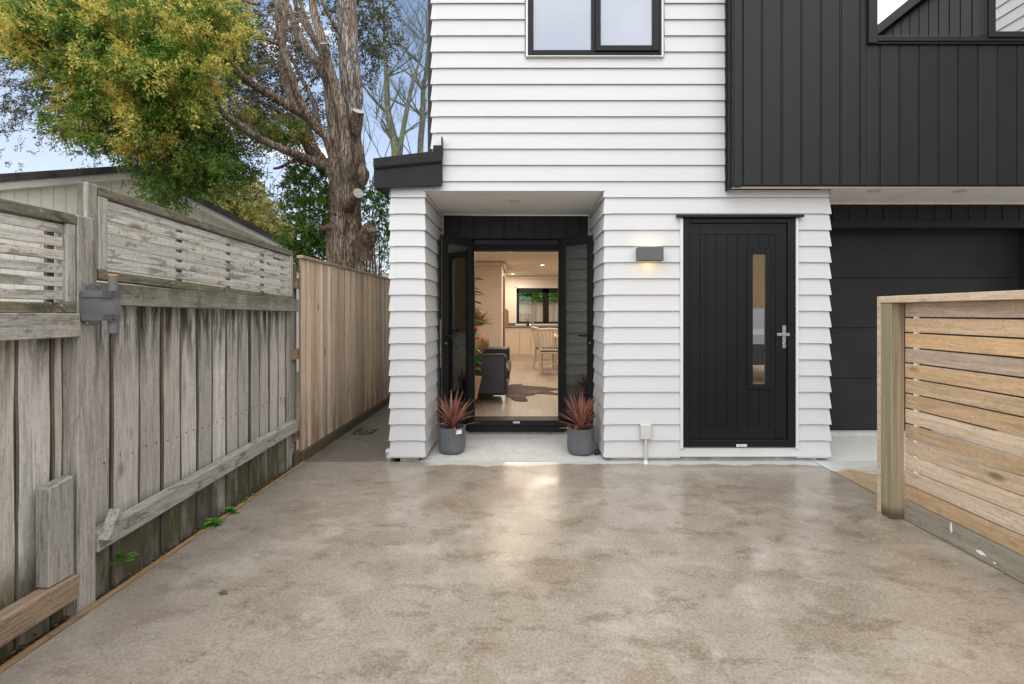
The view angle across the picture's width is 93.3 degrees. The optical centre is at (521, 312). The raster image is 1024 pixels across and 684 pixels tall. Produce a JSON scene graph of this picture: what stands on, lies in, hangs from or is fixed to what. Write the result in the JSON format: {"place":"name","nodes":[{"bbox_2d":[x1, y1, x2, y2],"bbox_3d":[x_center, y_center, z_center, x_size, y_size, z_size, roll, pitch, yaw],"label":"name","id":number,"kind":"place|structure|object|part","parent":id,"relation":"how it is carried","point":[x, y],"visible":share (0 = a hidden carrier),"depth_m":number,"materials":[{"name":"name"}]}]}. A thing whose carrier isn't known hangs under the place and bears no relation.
{"place":"outdoors","nodes":[
{"label":"outdoors","id":0,"kind":"place"},
{"bbox_2d":[0,465,293,665],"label":"soil strip","id":1,"kind":"object","parent":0,"point":[62,622],"depth_m":2.50,"materials":[{"name":"brown soil"}]},
{"bbox_2d":[0,182,298,662],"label":"weathered fence","id":2,"kind":"object","parent":1,"relation":"on","point":[163,419],"visible":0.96,"depth_m":2.48,"materials":[{"name":"grey wood"}]},
{"bbox_2d":[80,274,123,332],"bbox_3d":[-1.921,-0.042,2.228,0.158,0.267,0.113,0,0,0],"label":"tube holder","id":3,"kind":"object","parent":2,"relation":"attached to","point":[96,306],"visible":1,"depth_m":2.19,"materials":[{"name":"grey plastic"}]},
{"bbox_2d":[98,509,123,540],"bbox_3d":[-1.974,1.019,2.325,0.054,0.145,0.110,0,0,0],"label":"timber offcut","id":4,"kind":"object","parent":2,"relation":"on","point":[112,521],"visible":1,"depth_m":2.31,"materials":[{"name":"grey wood"}]},
{"bbox_2d":[107,551,138,565],"bbox_3d":[-2.014,1.238,2.439,0.077,0.064,0.131,0,0,40],"label":"weed","id":5,"kind":"object","parent":2,"relation":"attached to","point":[120,555],"visible":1,"depth_m":2.44,"materials":[{"name":"green plant"}]},
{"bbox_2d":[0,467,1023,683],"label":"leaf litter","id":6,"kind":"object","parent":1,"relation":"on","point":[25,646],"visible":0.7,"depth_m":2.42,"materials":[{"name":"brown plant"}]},
{"bbox_2d":[0,166,321,371],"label":"gable house","id":7,"kind":"structure","parent":0,"point":[53,189],"depth_m":8.68,"materials":[{"name":"beige paint"}]},
{"bbox_2d":[0,0,427,272],"label":"sky","id":8,"kind":"structure","parent":0,"point":[50,160],"materials":[{"name":"blue"}]},
{"bbox_2d":[306,404,399,461],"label":"path","id":9,"kind":"structure","parent":0,"point":[348,446],"depth_m":4.94,"materials":[{"name":"concrete"}]},
{"bbox_2d":[292,255,390,466],"bbox_3d":[-2.075,0.442,8.427,0.190,1.925,8.194,0,0,0],"label":"tan paling fence","id":10,"kind":"object","parent":9,"relation":"on","point":[341,352],"visible":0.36,"depth_m":5.23,"materials":[{"name":"brown wood"}]},
{"bbox_2d":[352,429,376,433],"bbox_3d":[-1.790,1.353,5.510,0.220,0.005,0.240,0,0,0],"label":"drain grate","id":11,"kind":"object","parent":9,"relation":"on","point":[366,431],"visible":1,"depth_m":5.50,"materials":[{"name":"metal"}]},
{"bbox_2d":[0,462,1023,683],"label":"driveway","id":12,"kind":"structure","parent":0,"point":[715,547],"depth_m":2.36,"materials":[{"name":"concrete"}]},
{"bbox_2d":[877,290,1023,582],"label":"pine slat fence","id":13,"kind":"object","parent":12,"relation":"on","point":[890,409],"visible":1,"depth_m":2.79,"materials":[{"name":"brown wood"}]},
{"bbox_2d":[296,372,875,493],"bbox_3d":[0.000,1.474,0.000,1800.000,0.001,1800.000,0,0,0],"label":"ground","id":14,"kind":"structure","parent":0,"point":[297,402],"depth_m":7.61,"materials":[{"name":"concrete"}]},
{"bbox_2d":[0,461,306,673],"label":"kerb strip","id":15,"kind":"object","parent":14,"relation":"on","point":[5,666],"visible":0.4,"depth_m":2.35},
{"bbox_2d":[203,517,224,528],"bbox_3d":[-1.962,1.346,3.074,0.110,0.068,0.134,0,0,-16],"label":"weed","id":16,"kind":"object","parent":15,"relation":"on","point":[215,521],"visible":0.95,"depth_m":3.07,"materials":[{"name":"green plant"}]},
{"bbox_2d":[220,506,239,516],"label":"weed","id":17,"kind":"object","parent":15,"relation":"on","point":[232,509],"visible":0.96,"depth_m":3.27,"materials":[{"name":"green plant"}]},
{"bbox_2d":[0,0,408,271],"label":"evergreen tree","id":18,"kind":"object","parent":14,"relation":"on","point":[143,79],"visible":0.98,"depth_m":6.85,"materials":[{"name":"green plant"}]},
{"bbox_2d":[191,163,299,242],"bbox_3d":[-12.878,-2.922,21.938,5.800,8.776,4.507,0,0,-19],"label":"yellow conifer","id":19,"kind":"object","parent":14,"relation":"on","point":[259,215],"visible":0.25,"depth_m":21.57,"materials":[{"name":"green plant"}]},
{"bbox_2d":[266,156,330,275],"bbox_3d":[-3.897,-0.754,9.033,1.493,4.426,1.428,0,0,0],"label":"leafy shrub","id":20,"kind":"object","parent":14,"relation":"on","point":[312,236],"visible":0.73,"depth_m":8.73,"materials":[{"name":"green plant"}]},
{"bbox_2d":[276,209,390,276],"bbox_3d":[-10.127,-2.046,26.050,7.608,7.040,3.902,0,0,0],"label":"distant bush","id":21,"kind":"object","parent":14,"relation":"on","point":[386,253],"visible":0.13,"depth_m":25.85,"materials":[{"name":"green plant"}]},
{"bbox_2d":[361,173,390,274],"bbox_3d":[-2.836,-0.748,9.435,1.338,4.408,1.292,0,0,29],"label":"leafy shrub","id":22,"kind":"object","parent":14,"relation":"on","point":[380,212],"visible":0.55,"depth_m":9.39,"materials":[{"name":"green plant"}]},
{"bbox_2d":[338,0,427,161],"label":"bare tree","id":23,"kind":"object","parent":14,"relation":"on","point":[396,143],"visible":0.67,"depth_m":13.99,"materials":[{"name":"grey plant"}]},
{"bbox_2d":[519,293,557,301],"bbox_3d":[0.859,-0.119,17.881,3.375,3.174,2.644,0,0,0],"label":"garden hedge","id":24,"kind":"object","parent":14,"relation":"on","point":[530,297],"visible":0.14,"depth_m":17.25,"materials":[{"name":"green plant"}]},
{"bbox_2d":[519,302,557,321],"bbox_3d":[1.798,0.504,16.010,6.597,1.700,0.080,0,0,0],"label":"back fence","id":25,"kind":"object","parent":14,"relation":"on","point":[534,309],"visible":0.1,"depth_m":16.00,"materials":[{"name":"beige wood"}]},
{"bbox_2d":[420,434,829,469],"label":"porch slab","id":26,"kind":"structure","parent":0,"point":[516,448],"depth_m":4.67,"materials":[{"name":"concrete"}]},
{"bbox_2d":[432,388,479,454],"bbox_3d":[-0.653,1.041,4.691,0.537,0.617,0.562,0,0,0],"label":"potted plant","id":27,"kind":"object","parent":26,"relation":"on","point":[451,436],"visible":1,"depth_m":4.61,"materials":[{"name":"red plant"}]},
{"bbox_2d":[558,388,599,455],"bbox_3d":[0.534,1.037,4.688,0.481,0.626,0.592,0,0,0],"label":"potted plant","id":28,"kind":"object","parent":26,"relation":"on","point":[581,437],"visible":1,"depth_m":4.57,"materials":[{"name":"red plant"}]},
{"bbox_2d":[373,0,1023,461],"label":"house","id":29,"kind":"structure","parent":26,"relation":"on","point":[737,160],"depth_m":4.40,"materials":[{"name":"white paint"}]},
{"bbox_2d":[439,234,473,424],"bbox_3d":[-0.689,0.179,5.172,0.145,1.980,0.459,0,0,41],"label":"french door","id":30,"kind":"structure","parent":29,"relation":"in","point":[445,240],"depth_m":5.08,"materials":[{"name":"black metal"}]},
{"bbox_2d":[475,278,484,407],"bbox_3d":[-0.683,0.375,6.225,0.361,1.717,0.347,0,0,-38],"label":"fig tree","id":31,"kind":"object","parent":29,"relation":"on","point":[477,382],"visible":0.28,"depth_m":6.20,"materials":[{"name":"green plant"}]},
{"bbox_2d":[475,347,510,402],"bbox_3d":[-0.642,0.876,7.375,0.935,0.716,1.590,0,0,0],"label":"sofa","id":32,"kind":"object","parent":29,"relation":"on","point":[494,366],"visible":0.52,"depth_m":6.58,"materials":[{"name":"black leather"}]},
{"bbox_2d":[475,336,488,353],"bbox_3d":[-0.620,0.524,7.000,0.268,0.359,0.428,0,0,-9],"label":"cushion","id":33,"kind":"object","parent":32,"relation":"on","point":[483,343],"visible":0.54,"depth_m":6.84,"materials":[{"name":"brown fabric"}]},
{"bbox_2d":[503,276,504,346],"bbox_3d":[-0.388,0.234,10.450,0.016,2.000,0.900,0,0,0],"label":"hall doorway","id":34,"kind":"structure","parent":29,"relation":"in","point":[503,276],"depth_m":10.00,"materials":[{"name":"brown wood"}]},
{"bbox_2d":[505,323,557,360],"bbox_3d":[2.167,0.754,12.719,5.267,0.959,0.618,0,0,0],"label":"kitchen cabinet","id":35,"kind":"object","parent":29,"relation":"on","point":[519,341],"visible":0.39,"depth_m":12.43,"materials":[{"name":"beige wood"}]},
{"bbox_2d":[505,308,508,325],"bbox_3d":[-0.408,0.108,12.842,0.099,0.484,0.225,0,0,0],"label":"chopping board","id":36,"kind":"object","parent":35,"relation":"on","point":[506,316],"visible":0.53,"depth_m":12.84,"materials":[{"name":"brown wood"}]},
{"bbox_3d":[-0.258,0.735,12.439,0.390,0.679,0.018,0,0,0],"label":"cabinet door","id":37,"kind":"part","parent":35,"relation":"part of","materials":[{"name":"beige wood"}]},
{"bbox_3d":[0.081,0.735,12.439,0.273,0.679,0.018,0,0,0],"label":"cabinet door","id":38,"kind":"part","parent":35,"relation":"part of","materials":[{"name":"beige wood"}]},
{"bbox_3d":[0.362,0.735,12.439,0.273,0.679,0.018,0,0,0],"label":"cabinet door","id":39,"kind":"part","parent":35,"relation":"part of","materials":[{"name":"beige wood"}]},
{"bbox_3d":[0.643,0.735,12.439,0.273,0.679,0.018,0,0,0],"label":"cabinet door","id":40,"kind":"part","parent":35,"relation":"part of","materials":[{"name":"beige wood"}]},
{"bbox_2d":[506,384,557,401],"bbox_3d":[0.194,1.230,7.543,1.002,0.007,1.683,0,0,0],"label":"cowhide rug","id":41,"kind":"object","parent":29,"relation":"on","point":[518,392],"visible":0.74,"depth_m":7.53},
{"bbox_2d":[515,285,557,324],"bbox_3d":[1.060,-0.198,13.040,2.481,1.075,0.100,0,0,0],"label":"window","id":42,"kind":"structure","parent":29,"relation":"in","point":[545,289],"depth_m":13.02,"materials":[{"name":"black metal"}]},
{"bbox_2d":[531,326,557,370],"bbox_3d":[0.493,0.764,10.485,0.568,0.946,0.484,0,0,-15],"label":"dining chair","id":43,"kind":"object","parent":29,"relation":"on","point":[534,332],"visible":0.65,"depth_m":10.49,"materials":[{"name":"beige paint"}]},
{"bbox_2d":[537,328,557,374],"bbox_3d":[0.575,0.764,9.692,0.484,0.946,0.568,0,0,8],"label":"dining chair","id":44,"kind":"object","parent":29,"relation":"on","point":[547,351],"visible":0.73,"depth_m":9.53,"materials":[{"name":"beige paint"}]},
{"bbox_2d":[552,334,557,365],"bbox_3d":[1.350,0.862,10.625,1.300,0.745,1.350,0,0,0],"label":"dining table","id":45,"kind":"object","parent":29,"relation":"on","point":[555,357],"visible":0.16,"depth_m":11.19,"materials":[{"name":"beige paint"}]},
{"bbox_2d":[558,235,594,424],"bbox_3d":[0.585,0.179,5.196,0.455,1.980,0.145,0,0,41],"label":"french door","id":46,"kind":"structure","parent":29,"relation":"in","point":[582,240],"depth_m":5.27,"materials":[{"name":"black metal"}]},
{"bbox_2d":[526,0,663,57],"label":"window","id":47,"kind":"structure","parent":29,"relation":"in","point":[554,28],"depth_m":4.38,"materials":[{"name":"glass"}]},
{"bbox_2d":[640,424,650,463],"bbox_3d":[1.116,1.185,4.365,0.097,0.358,0.042,0,0,0],"label":"junction box","id":48,"kind":"object","parent":29,"relation":"attached to","point":[645,432],"visible":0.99,"depth_m":4.34,"materials":[{"name":"grey plastic"}]},
{"bbox_2d":[636,247,663,260],"bbox_3d":[1.147,-0.527,4.345,0.228,0.123,0.090,0,0,0],"label":"wall lamp","id":49,"kind":"object","parent":29,"relation":"attached to","point":[649,253],"visible":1,"depth_m":4.30,"materials":[{"name":"grey metal"}]},
{"bbox_2d":[690,224,789,438],"bbox_3d":[1.968,0.169,4.405,0.887,1.963,0.110,0,0,0],"label":"front door","id":50,"kind":"structure","parent":29,"relation":"in","point":[738,272],"depth_m":4.40,"materials":[{"name":"black paint"}]},
{"bbox_2d":[867,189,880,192],"bbox_3d":[3.240,-1.118,4.450,0.110,0.008,0.110,0,0,0],"label":"downlight","id":51,"kind":"object","parent":29,"relation":"attached to","point":[874,191],"visible":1,"depth_m":4.45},
{"bbox_2d":[829,231,1018,429],"bbox_3d":[4.040,0.155,5.117,2.420,2.178,0.035,0,0,0],"label":"garage door","id":52,"kind":"structure","parent":29,"relation":"in","point":[865,266],"depth_m":5.10,"materials":[{"name":"paint"}]},
{"bbox_2d":[866,0,1023,45],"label":"window","id":53,"kind":"structure","parent":29,"relation":"in","point":[888,22],"depth_m":4.24,"materials":[{"name":"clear glass"}]},
{"bbox_2d":[952,189,967,192],"bbox_3d":[4.030,-1.118,4.450,0.110,0.008,0.110,0,0,0],"label":"downlight","id":54,"kind":"object","parent":29,"relation":"attached to","point":[960,191],"visible":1,"depth_m":4.45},
{"bbox_2d":[816,435,1023,555],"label":"garage apron","id":55,"kind":"object","parent":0,"point":[853,458],"visible":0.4,"depth_m":4.40,"materials":[{"name":"concrete"}]},
{"bbox_3d":[-0.790,0.920,8.500,0.400,0.629,0.400,0,0,0],"label":"side table","id":56,"kind":"object","parent":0,"visible":0},
{"bbox_2d":[475,307,493,344],"bbox_3d":[-0.810,0.225,8.483,0.669,0.758,0.619,0,0,0],"label":"grass vase","id":57,"kind":"object","parent":56,"relation":"on","point":[479,325],"depth_m":8.44,"materials":[{"name":"ceramic"}]}
]}

